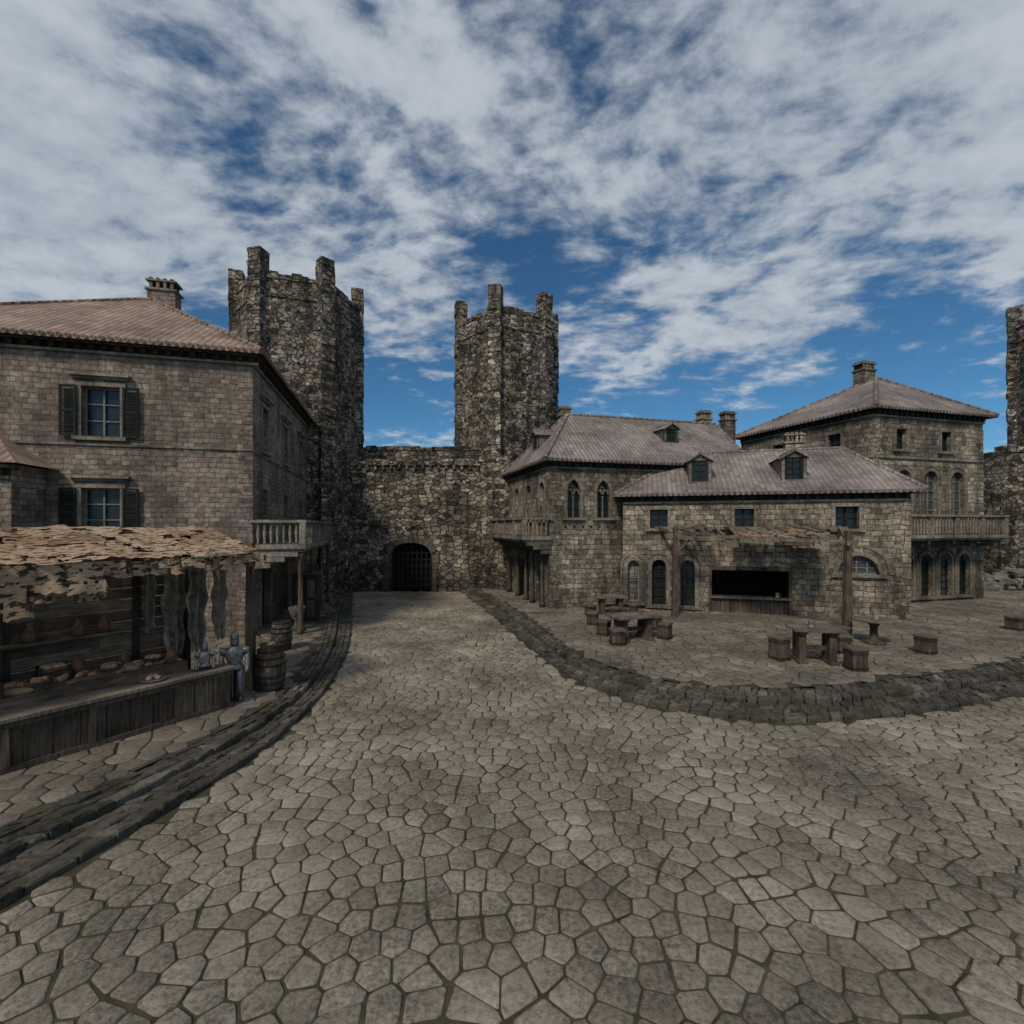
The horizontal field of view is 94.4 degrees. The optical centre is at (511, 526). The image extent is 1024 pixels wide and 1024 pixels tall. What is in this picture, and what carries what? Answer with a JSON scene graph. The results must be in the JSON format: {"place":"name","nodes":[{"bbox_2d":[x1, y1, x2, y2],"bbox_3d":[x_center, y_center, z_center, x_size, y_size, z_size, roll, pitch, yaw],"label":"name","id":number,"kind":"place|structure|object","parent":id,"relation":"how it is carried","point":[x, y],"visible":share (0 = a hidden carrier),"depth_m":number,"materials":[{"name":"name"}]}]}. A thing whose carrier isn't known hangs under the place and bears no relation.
{"place":"outdoors","nodes":[
{"label":"outdoors","id":0,"kind":"place"},
{"bbox_2d":[1,337,258,475],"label":"cornice shadow band","id":1,"kind":"object","parent":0,"point":[112,349],"visible":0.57,"depth_m":15.11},
{"bbox_2d":[0,332,313,422],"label":"roof eaves board","id":2,"kind":"object","parent":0,"point":[276,375],"visible":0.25,"depth_m":15.46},
{"bbox_2d":[0,327,315,422],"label":"roof eaves tiles","id":3,"kind":"object","parent":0,"point":[109,338],"visible":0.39,"depth_m":14.96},
{"bbox_2d":[0,591,338,827],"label":"pavement","id":4,"kind":"structure","parent":0,"point":[220,727],"depth_m":8.36,"materials":[{"name":"stone"}]},
{"bbox_2d":[0,590,338,826],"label":"paving stones","id":5,"kind":"object","parent":4,"relation":"on","point":[27,799],"visible":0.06,"depth_m":7.87,"materials":[{"name":"stone"}]},
{"bbox_2d":[0,524,265,775],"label":"market stall","id":6,"kind":"object","parent":5,"relation":"on","point":[99,711],"visible":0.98,"depth_m":9.16,"materials":[{"name":"brown wood"}]},
{"bbox_2d":[22,623,38,642],"bbox_3d":[-9.138,2.028,8.993,0.231,0.364,0.231,0,0,45],"label":"clay jug","id":7,"kind":"object","parent":6,"relation":"on","point":[30,633],"visible":1,"depth_m":8.94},
{"bbox_2d":[22,676,54,690],"bbox_3d":[-8.610,2.856,8.631,0.434,0.201,0.434,0,0,0],"label":"wicker basket","id":8,"kind":"object","parent":6,"relation":"on","point":[40,683],"visible":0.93,"depth_m":8.55,"materials":[{"name":"wicker"}]},
{"bbox_2d":[35,661,71,678],"bbox_3d":[-8.853,2.807,9.162,0.400,0.296,0.460,0,0,38],"label":"wooden crate","id":9,"kind":"object","parent":6,"relation":"on","point":[59,668],"visible":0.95,"depth_m":9.09,"materials":[{"name":"brown wood"}]},
{"bbox_2d":[94,663,121,676],"bbox_3d":[-8.045,2.856,9.456,0.434,0.201,0.434,0,0,0],"label":"wicker basket","id":10,"kind":"object","parent":6,"relation":"on","point":[104,670],"visible":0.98,"depth_m":9.37,"materials":[{"name":"wicker"}]},
{"bbox_2d":[194,641,215,670],"bbox_3d":[-6.255,2.630,9.660,0.380,0.580,0.165,0,0,-34],"label":"suit of armour","id":11,"kind":"object","parent":6,"relation":"on","point":[205,655],"visible":1,"depth_m":9.61,"materials":[{"name":"metal"}]},
{"bbox_2d":[218,631,249,701],"bbox_3d":[-5.974,3.005,10.206,0.602,1.490,0.291,0,0,-26],"label":"suit of armour","id":12,"kind":"object","parent":5,"relation":"on","point":[234,653],"visible":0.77,"depth_m":10.18,"materials":[{"name":"metal"}]},
{"bbox_2d":[254,646,285,691],"bbox_3d":[-5.580,3.280,10.950,0.670,0.920,0.670,0,0,0],"label":"wooden barrel","id":13,"kind":"object","parent":5,"relation":"on","point":[269,670],"visible":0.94,"depth_m":10.70,"materials":[{"name":"brown wood"}]},
{"bbox_2d":[270,620,292,650],"bbox_3d":[-7.000,3.315,14.400,0.611,0.850,0.611,0,0,0],"label":"wooden barrel","id":14,"kind":"object","parent":5,"relation":"on","point":[281,631],"visible":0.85,"depth_m":14.19,"materials":[{"name":"brown wood"}]},
{"bbox_2d":[291,571,321,621],"bbox_3d":[-8.136,2.785,18.775,1.020,1.930,0.520,0,0,-9],"label":"door frame","id":15,"kind":"object","parent":5,"relation":"on","point":[312,593],"visible":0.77,"depth_m":18.56,"materials":[{"name":"brown wood"}]},
{"bbox_2d":[0,590,1023,1023],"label":"road","id":16,"kind":"structure","parent":0,"point":[448,984],"depth_m":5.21,"materials":[{"name":"stone"}]},
{"bbox_2d":[0,464,45,648],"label":"bay walls","id":17,"kind":"structure","parent":16,"relation":"on","point":[23,496],"depth_m":13.74,"materials":[{"name":"stone"}]},
{"bbox_2d":[0,347,306,644],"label":"walls","id":18,"kind":"structure","parent":16,"relation":"on","point":[188,403],"depth_m":15.48,"materials":[{"name":"stone"}]},
{"bbox_2d":[0,434,58,469],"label":"bay roof","id":19,"kind":"structure","parent":18,"relation":"attached to","point":[10,451],"depth_m":13.84,"materials":[{"name":"tile"}]},
{"bbox_2d":[85,387,119,529],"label":"window frames","id":20,"kind":"structure","parent":18,"relation":"attached to","point":[104,504],"depth_m":15.13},
{"bbox_2d":[88,389,119,529],"bbox_3d":[-13.693,-1.850,18.892,8.803,5.140,11.487,0,0,0],"label":"window glass","id":21,"kind":"object","parent":18,"relation":"attached to","point":[95,412],"visible":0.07,"depth_m":15.18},
{"bbox_2d":[0,300,255,348],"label":"roof","id":22,"kind":"structure","parent":18,"relation":"on","point":[148,320],"depth_m":16.20,"materials":[{"name":"tile"}]},
{"bbox_2d":[0,297,265,353],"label":"roof ridge tiles","id":23,"kind":"object","parent":18,"relation":"on","point":[238,338],"visible":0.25,"depth_m":17.57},
{"bbox_2d":[147,280,180,309],"bbox_3d":[-15.100,-9.340,20.600,1.166,2.280,0.841,0,0,0],"label":"chimney","id":24,"kind":"object","parent":23,"relation":"on","point":[172,299],"visible":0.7,"depth_m":20.35,"materials":[{"name":"stone"}]},
{"bbox_2d":[144,277,183,298],"bbox_3d":[-15.100,-10.370,20.600,1.336,0.540,1.011,0,0,0],"label":"chimney cap","id":25,"kind":"object","parent":24,"relation":"on","point":[167,281],"visible":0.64,"depth_m":20.31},
{"bbox_2d":[0,336,309,474],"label":"cornice brackets","id":26,"kind":"object","parent":18,"relation":"attached to","point":[105,347],"visible":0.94,"depth_m":15.26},
{"bbox_2d":[0,335,310,478],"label":"cornice","id":27,"kind":"structure","parent":18,"relation":"attached to","point":[262,374],"depth_m":15.26,"materials":[{"name":"stone"}]},
{"bbox_2d":[10,440,307,480],"bbox_3d":[-15.243,-2.570,20.060,10.650,0.100,11.050,0,0,-14],"label":"string course","id":28,"kind":"object","parent":18,"relation":"attached to","point":[148,446],"visible":0.83,"depth_m":15.30,"materials":[{"name":"stone"}]},
{"bbox_2d":[66,371,305,631],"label":"window surrounds","id":29,"kind":"object","parent":18,"relation":"attached to","point":[266,400],"visible":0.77,"depth_m":15.08,"materials":[{"name":"stone"}]},
{"bbox_2d":[58,383,138,530],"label":"shutters","id":30,"kind":"object","parent":29,"relation":"attached to","point":[72,513],"visible":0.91,"depth_m":14.72,"materials":[{"name":"green paint"}]},
{"bbox_2d":[238,377,255,636],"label":"quoins","id":31,"kind":"object","parent":18,"relation":"attached to","point":[246,430],"visible":0.59,"depth_m":15.99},
{"bbox_2d":[255,546,324,567],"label":"balcony corbels","id":32,"kind":"object","parent":18,"relation":"attached to","point":[274,558],"visible":0.54,"depth_m":16.19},
{"bbox_2d":[255,539,332,551],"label":"balcony slab","id":33,"kind":"structure","parent":18,"relation":"attached to","point":[279,547],"depth_m":16.26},
{"bbox_2d":[256,523,330,543],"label":"balcony balusters","id":34,"kind":"object","parent":33,"relation":"on","point":[308,533],"visible":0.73,"depth_m":16.27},
{"bbox_2d":[249,520,333,523],"bbox_3d":[-8.886,-0.170,19.857,3.629,0.100,7.989,0,0,0],"label":"balcony rail","id":35,"kind":"object","parent":34,"relation":"on","point":[285,521],"visible":0.93,"depth_m":16.17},
{"bbox_2d":[299,523,332,543],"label":"balcony posts","id":36,"kind":"object","parent":33,"relation":"on","point":[302,533],"visible":0.48,"depth_m":17.71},
{"bbox_2d":[297,544,330,634],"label":"balcony columns","id":37,"kind":"structure","parent":18,"relation":"attached to","point":[300,557],"depth_m":18.86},
{"bbox_2d":[0,589,352,909],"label":"kerb","id":38,"kind":"structure","parent":16,"relation":"on","point":[82,827],"depth_m":6.85,"materials":[{"name":"stone"}]},
{"bbox_2d":[0,593,349,887],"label":"kerb bedding","id":39,"kind":"object","parent":38,"relation":"in","point":[47,863],"visible":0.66,"depth_m":7.03,"materials":[{"name":"stone"}]},
{"bbox_2d":[228,246,363,593],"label":"castle tower","id":40,"kind":"structure","parent":16,"relation":"on","point":[307,333],"depth_m":26.42,"materials":[{"name":"stone"}]},
{"bbox_2d":[350,459,479,591],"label":"curtain wall","id":41,"kind":"structure","parent":16,"relation":"on","point":[409,495],"depth_m":28.90,"materials":[{"name":"stone"}]},
{"bbox_2d":[383,536,438,591],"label":"gate arch","id":42,"kind":"structure","parent":41,"relation":"attached to","point":[429,544],"depth_m":28.80,"materials":[{"name":"stone"}]},
{"bbox_2d":[392,543,431,590],"bbox_3d":[-6.150,2.495,29.280,2.560,2.950,0.080,0,0,0],"label":"portcullis","id":43,"kind":"object","parent":41,"relation":"attached to","point":[412,565],"visible":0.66,"depth_m":29.26,"materials":[{"name":"metal"}]},
{"bbox_2d":[395,543,429,589],"bbox_3d":[-6.150,2.450,29.800,2.560,3.100,0.001,0,0,0],"label":"gate passage","id":44,"kind":"object","parent":41,"relation":"attached to","point":[410,568],"depth_m":29.80},
{"bbox_2d":[350,465,478,469],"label":"wall corbels","id":45,"kind":"object","parent":41,"relation":"attached to","point":[406,467],"depth_m":28.78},
{"bbox_2d":[349,461,480,465],"bbox_3d":[-6.702,-3.827,28.884,9.614,0.277,0.261,0,0,0],"label":"wall walk ledge","id":46,"kind":"object","parent":41,"relation":"attached to","point":[410,463],"depth_m":28.77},
{"bbox_2d":[364,450,480,458],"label":"parapet","id":47,"kind":"structure","parent":41,"relation":"on","point":[422,454],"depth_m":30.30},
{"bbox_2d":[480,459,514,589],"bbox_3d":[-0.200,0.000,30.350,3.600,8.000,5.300,0,0,0],"label":"bastion","id":48,"kind":"object","parent":16,"relation":"on","point":[493,563],"visible":0.47,"depth_m":28.44,"materials":[{"name":"stone"}]},
{"bbox_2d":[454,283,558,456],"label":"castle tower","id":49,"kind":"structure","parent":16,"relation":"on","point":[506,383],"depth_m":30.11,"materials":[{"name":"stone"}]},
{"bbox_2d":[509,468,649,608],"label":"walls","id":50,"kind":"structure","parent":16,"relation":"on","point":[588,569],"depth_m":22.09,"materials":[{"name":"stone"}]},
{"bbox_2d":[491,519,546,535],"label":"balcony balusters","id":51,"kind":"object","parent":50,"relation":"attached to","point":[508,528],"visible":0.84,"depth_m":22.23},
{"bbox_2d":[490,534,551,541],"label":"balcony slab","id":52,"kind":"structure","parent":50,"relation":"attached to","point":[531,538],"depth_m":21.36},
{"bbox_2d":[493,539,550,553],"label":"balcony corbels","id":53,"kind":"object","parent":50,"relation":"attached to","point":[541,547],"visible":0.88,"depth_m":22.28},
{"bbox_2d":[507,547,544,607],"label":"pilasters","id":54,"kind":"object","parent":50,"relation":"attached to","point":[531,599],"visible":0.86,"depth_m":24.14,"materials":[{"name":"stone"}]},
{"bbox_2d":[546,468,560,608],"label":"quoins","id":55,"kind":"object","parent":50,"relation":"attached to","point":[553,496],"visible":0.9,"depth_m":21.54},
{"bbox_2d":[514,476,614,606],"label":"window surrounds","id":56,"kind":"object","parent":50,"relation":"attached to","point":[598,482],"visible":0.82,"depth_m":22.13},
{"bbox_2d":[523,480,606,560],"bbox_3d":[2.457,0.800,24.329,4.160,5.940,4.852,0,0,0],"label":"window glass","id":57,"kind":"object","parent":50,"relation":"attached to","point":[570,495],"visible":0.14,"depth_m":22.05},
{"bbox_2d":[505,461,670,481],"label":"cornice","id":58,"kind":"structure","parent":50,"relation":"attached to","point":[539,470],"depth_m":22.36,"materials":[{"name":"stone"}]},
{"bbox_2d":[506,461,678,479],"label":"cornice brackets","id":59,"kind":"object","parent":50,"relation":"attached to","point":[532,469],"visible":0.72,"depth_m":22.44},
{"bbox_2d":[500,457,685,476],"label":"roof eaves tiles","id":60,"kind":"object","parent":50,"relation":"on","point":[589,460],"visible":0.33,"depth_m":22.07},
{"bbox_2d":[520,462,673,475],"bbox_3d":[5.821,-2.820,24.738,12.100,0.216,6.535,0,0,0],"label":"cornice shadow band","id":61,"kind":"object","parent":50,"relation":"attached to","point":[593,465],"visible":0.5,"depth_m":22.19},
{"bbox_2d":[504,415,737,472],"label":"roof","id":62,"kind":"structure","parent":50,"relation":"on","point":[588,437],"depth_m":24.11,"materials":[{"name":"tile"}]},
{"bbox_2d":[532,425,678,451],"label":"dormer walls","id":63,"kind":"structure","parent":62,"relation":"on","point":[542,439],"depth_m":24.50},
{"bbox_2d":[500,413,741,474],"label":"roof ridge tiles","id":64,"kind":"object","parent":62,"relation":"on","point":[556,435],"visible":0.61,"depth_m":25.91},
{"bbox_2d":[464,591,1003,718],"bbox_3d":[20.390,3.857,19.419,47.140,0.115,19.562,0,0,0],"label":"kerb bedding","id":65,"kind":"object","parent":16,"relation":"on","point":[769,715],"visible":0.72,"depth_m":10.58,"materials":[{"name":"stone"}]},
{"bbox_2d":[461,587,1023,722],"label":"kerb","id":66,"kind":"structure","parent":16,"relation":"on","point":[926,692],"depth_m":10.96,"materials":[{"name":"stone"}]},
{"bbox_2d":[612,432,930,620],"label":"tavern","id":67,"kind":"structure","parent":16,"relation":"on","point":[866,501],"depth_m":20.39,"materials":[{"name":"grey stone"}]},
{"bbox_2d":[628,560,638,599],"bbox_3d":[5.621,2.500,21.911,0.519,1.940,0.149,0,0,0],"label":"window glass","id":68,"kind":"structure","parent":67,"relation":"in","point":[633,565],"depth_m":21.91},
{"bbox_2d":[652,560,665,602],"bbox_3d":[6.688,2.525,21.605,0.615,2.090,0.176,0,0,0],"label":"window glass","id":69,"kind":"structure","parent":67,"relation":"in","point":[661,563],"depth_m":21.60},
{"bbox_2d":[652,560,693,605],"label":"window frames","id":70,"kind":"structure","parent":67,"relation":"in","point":[658,568],"depth_m":21.47,"materials":[{"name":"metal"}]},
{"bbox_2d":[651,508,854,604],"bbox_3d":[10.228,1.375,20.581,8.170,4.390,0.020,0,0,16],"label":"window glass","id":71,"kind":"structure","parent":67,"relation":"in","point":[850,512],"depth_m":21.22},
{"bbox_2d":[650,507,856,528],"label":"window frames","id":72,"kind":"structure","parent":67,"relation":"in","point":[844,517],"depth_m":20.47,"materials":[{"name":"green paint"}]},
{"bbox_2d":[655,524,857,634],"bbox_3d":[10.023,1.833,18.534,7.238,3.857,5.664,0,0,0],"label":"tavern awning","id":73,"kind":"object","parent":67,"relation":"attached to","point":[689,534],"visible":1,"depth_m":18.23,"materials":[{"name":"wood"}]},
{"bbox_2d":[838,556,876,573],"bbox_3d":[14.104,1.575,19.461,1.480,0.790,0.424,0,0,0],"label":"window glass","id":74,"kind":"structure","parent":67,"relation":"in","point":[859,558],"depth_m":19.41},
{"bbox_2d":[741,416,982,601],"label":"walls","id":75,"kind":"structure","parent":16,"relation":"on","point":[923,438],"depth_m":23.87,"materials":[{"name":"stone"}]},
{"bbox_2d":[739,409,984,442],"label":"cornice","id":76,"kind":"structure","parent":75,"relation":"attached to","point":[918,418],"depth_m":23.93,"materials":[{"name":"stone"}]},
{"bbox_2d":[740,409,985,441],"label":"cornice brackets","id":77,"kind":"object","parent":75,"relation":"attached to","point":[921,415],"visible":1,"depth_m":23.89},
{"bbox_2d":[737,379,990,435],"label":"roof","id":78,"kind":"structure","parent":75,"relation":"on","point":[861,396],"depth_m":25.11,"materials":[{"name":"tile"}]},
{"bbox_2d":[736,404,997,437],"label":"roof eaves tiles","id":79,"kind":"object","parent":75,"relation":"on","point":[891,407],"visible":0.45,"depth_m":23.71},
{"bbox_2d":[736,407,997,439],"bbox_3d":[19.530,-5.580,27.426,10.881,0.001,10.416,0,0,0],"label":"roof eaves board","id":80,"kind":"object","parent":75,"relation":"attached to","point":[914,411],"visible":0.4,"depth_m":23.89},
{"bbox_2d":[736,376,999,435],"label":"roof ridge tiles","id":81,"kind":"object","parent":75,"relation":"on","point":[875,393],"visible":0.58,"depth_m":25.96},
{"bbox_2d":[853,363,874,385],"bbox_3d":[20.200,-8.415,27.200,1.024,1.630,0.811,0,0,0],"label":"chimney","id":82,"kind":"object","parent":81,"relation":"on","point":[860,377],"visible":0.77,"depth_m":26.94,"materials":[{"name":"stone"}]},
{"bbox_2d":[770,425,975,599],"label":"window surrounds","id":83,"kind":"object","parent":75,"relation":"attached to","point":[938,487],"visible":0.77,"depth_m":23.74,"materials":[{"name":"stone"}]},
{"bbox_2d":[865,455,983,462],"bbox_3d":[18.231,-3.360,25.150,11.411,0.120,5.272,0,0,30],"label":"string course","id":84,"kind":"object","parent":75,"relation":"attached to","point":[922,458],"visible":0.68,"depth_m":23.48,"materials":[{"name":"stone"}]},
{"bbox_2d":[867,422,983,598],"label":"quoins","id":85,"kind":"object","parent":75,"relation":"attached to","point":[875,434],"visible":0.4,"depth_m":24.51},
{"bbox_2d":[901,471,958,593],"bbox_3d":[20.827,0.375,23.832,4.404,6.290,1.181,0,0,0],"label":"window glass","id":86,"kind":"object","parent":75,"relation":"in","point":[955,512],"visible":0.16,"depth_m":24.19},
{"bbox_2d":[900,472,959,519],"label":"window frames","id":87,"kind":"structure","parent":75,"relation":"attached to","point":[952,501],"depth_m":24.23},
{"bbox_2d":[894,464,973,596],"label":"arch mouldings","id":88,"kind":"object","parent":75,"relation":"attached to","point":[917,558],"visible":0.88,"depth_m":23.71,"materials":[{"name":"stone"}]},
{"bbox_2d":[921,558,964,595],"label":"window frames","id":89,"kind":"structure","parent":75,"relation":"in","point":[926,574],"depth_m":24.06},
{"bbox_2d":[910,516,1002,533],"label":"balcony balusters","id":90,"kind":"object","parent":75,"relation":"attached to","point":[993,526],"visible":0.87,"depth_m":22.70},
{"bbox_2d":[910,540,1002,546],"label":"balcony corbels","id":91,"kind":"object","parent":75,"relation":"attached to","point":[940,543],"visible":0.67,"depth_m":23.41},
{"bbox_2d":[911,534,1007,540],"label":"balcony slab","id":92,"kind":"structure","parent":75,"relation":"attached to","point":[960,537],"depth_m":22.76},
{"bbox_2d":[926,517,1007,534],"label":"balcony posts","id":93,"kind":"object","parent":92,"relation":"on","point":[982,526],"visible":0.69,"depth_m":22.70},
{"bbox_2d":[983,451,1023,574],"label":"curtain wall","id":94,"kind":"structure","parent":16,"relation":"on","point":[1003,484],"depth_m":30.58,"materials":[{"name":"stone"}]},
{"bbox_2d":[363,445,1023,451],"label":"parapet coping","id":95,"kind":"object","parent":94,"relation":"on","point":[1008,448],"visible":0.6,"depth_m":30.25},
{"bbox_2d":[1005,304,1023,445],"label":"castle tower","id":96,"kind":"structure","parent":16,"relation":"on","point":[1015,374],"depth_m":32.23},
{"bbox_2d":[0,0,1023,452],"label":"sky","id":97,"kind":"structure","parent":0,"point":[739,206],"materials":[{"name":"blue"}]},
{"bbox_2d":[478,588,1023,687],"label":"pavement","id":98,"kind":"structure","parent":0,"point":[878,677],"depth_m":12.90,"materials":[{"name":"stone"}]},
{"bbox_2d":[481,585,1023,688],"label":"paving stones","id":99,"kind":"object","parent":98,"relation":"on","point":[983,639],"visible":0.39,"depth_m":15.27,"materials":[{"name":"stone"}]},
{"bbox_2d":[596,618,611,636],"bbox_3d":[3.160,3.482,16.298,0.429,0.535,0.421,0,0,35],"label":"wooden stool","id":100,"kind":"object","parent":99,"relation":"on","point":[603,625],"visible":0.9,"depth_m":16.16,"materials":[{"name":"brown wood"}]},
{"bbox_2d":[594,594,627,614],"bbox_3d":[4.260,3.368,20.401,1.342,0.764,0.790,0,0,-6],"label":"wooden table","id":101,"kind":"object","parent":99,"relation":"on","point":[603,605],"visible":0.83,"depth_m":20.20,"materials":[{"name":"brown wood"}]},
{"bbox_2d":[608,627,626,645],"bbox_3d":[3.333,3.495,15.004,0.458,0.511,0.458,0,0,-3],"label":"wooden stool","id":102,"kind":"object","parent":99,"relation":"on","point":[617,636],"visible":1,"depth_m":14.80,"materials":[{"name":"brown wood"}]},
{"bbox_2d":[604,611,661,642],"bbox_3d":[3.999,3.333,15.699,1.598,0.833,0.942,0,0,-20],"label":"wooden table","id":103,"kind":"object","parent":99,"relation":"on","point":[643,628],"visible":0.9,"depth_m":15.59,"materials":[{"name":"brown wood"}]},
{"bbox_2d":[656,620,672,640],"bbox_3d":[5.069,3.468,15.750,0.429,0.565,0.425,0,0,42],"label":"wooden stool","id":104,"kind":"object","parent":99,"relation":"on","point":[664,630],"visible":1,"depth_m":15.62,"materials":[{"name":"brown wood"}]},
{"bbox_2d":[767,634,791,661],"bbox_3d":[7.502,3.412,13.300,0.449,0.675,0.444,0,0,-20],"label":"wooden stool","id":105,"kind":"object","parent":99,"relation":"on","point":[778,647],"visible":1,"depth_m":13.15,"materials":[{"name":"brown wood"}]},
{"bbox_2d":[785,623,847,665],"bbox_3d":[8.356,3.268,13.101,1.288,0.963,0.838,0,0,11],"label":"wooden table","id":106,"kind":"object","parent":99,"relation":"on","point":[828,646],"visible":0.94,"depth_m":12.93,"materials":[{"name":"brown wood"}]},
{"bbox_2d":[841,645,870,671],"bbox_3d":[8.948,3.442,12.348,0.450,0.615,0.445,0,0,0],"label":"wooden stool","id":107,"kind":"object","parent":99,"relation":"on","point":[855,658],"visible":1,"depth_m":12.16,"materials":[{"name":"brown wood"}]},
{"bbox_2d":[851,615,897,645],"bbox_3d":[11.600,3.355,15.200,1.200,0.790,1.200,0,0,0],"label":"round wooden table","id":108,"kind":"object","parent":99,"relation":"on","point":[872,639],"visible":0.94,"depth_m":15.09,"materials":[{"name":"brown wood"}]},
{"bbox_2d":[1003,615,1023,631],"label":"wooden stool","id":109,"kind":"object","parent":99,"relation":"on","point":[1014,622],"visible":1,"depth_m":17.01,"materials":[{"name":"brown wood"}]},
{"bbox_2d":[912,633,938,655],"bbox_3d":[12.172,3.469,13.949,0.444,0.562,0.440,0,0,-18],"label":"wooden stool","id":110,"kind":"object","parent":98,"relation":"on","point":[925,643],"visible":1,"depth_m":13.81,"materials":[{"name":"brown wood"}]},
{"bbox_2d":[983,568,1023,591],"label":"rubble heap","id":111,"kind":"object","parent":98,"relation":"on","point":[1005,579],"visible":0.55,"depth_m":28.21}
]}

